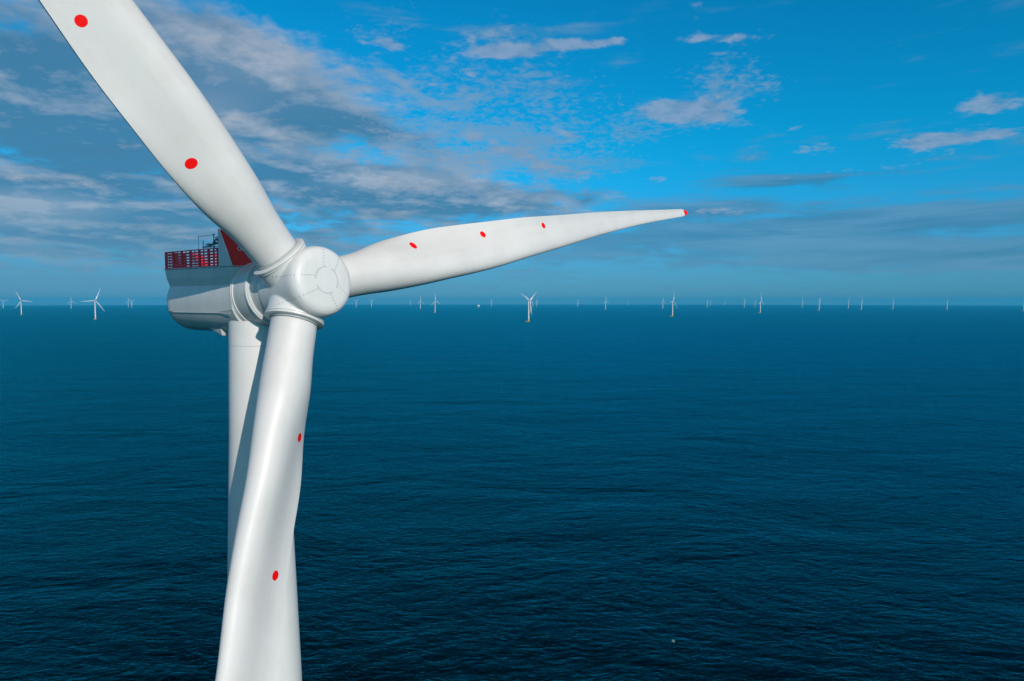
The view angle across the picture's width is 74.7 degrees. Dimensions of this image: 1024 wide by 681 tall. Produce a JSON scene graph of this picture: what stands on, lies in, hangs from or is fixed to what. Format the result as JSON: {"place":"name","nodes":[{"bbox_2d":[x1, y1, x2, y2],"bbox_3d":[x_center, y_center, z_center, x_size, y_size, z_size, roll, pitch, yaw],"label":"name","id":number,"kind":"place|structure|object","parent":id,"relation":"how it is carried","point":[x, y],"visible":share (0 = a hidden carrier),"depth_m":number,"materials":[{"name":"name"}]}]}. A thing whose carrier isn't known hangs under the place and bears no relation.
{"place":"outdoors","nodes":[
{"label":"outdoors","id":0,"kind":"place"},
{"bbox_2d":[0,304,1023,680],"bbox_3d":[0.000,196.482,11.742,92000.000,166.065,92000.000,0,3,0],"label":"sea","id":1,"kind":"structure","parent":0,"point":[568,492],"depth_m":394.23,"materials":[{"name":"liquid"}]},
{"bbox_2d":[81,288,102,318],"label":"wind turbine","id":2,"kind":"object","parent":1,"relation":"in","point":[95,304],"visible":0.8,"depth_m":4110.56,"materials":[{"name":"paint"}]},
{"bbox_2d":[38,0,687,680],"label":"wind turbine","id":3,"kind":"object","parent":1,"relation":"in","point":[266,294],"visible":1,"depth_m":52.38,"materials":[{"name":"white paint"}]},
{"bbox_2d":[522,293,535,321],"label":"wind turbine","id":4,"kind":"object","parent":1,"relation":"in","point":[528,307],"visible":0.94,"depth_m":3635.22,"materials":[{"name":"paint"}]},
{"bbox_2d":[0,0,1023,304],"label":"sky","id":5,"kind":"structure","parent":0,"point":[834,152],"materials":[{"name":"blue"}]}
]}

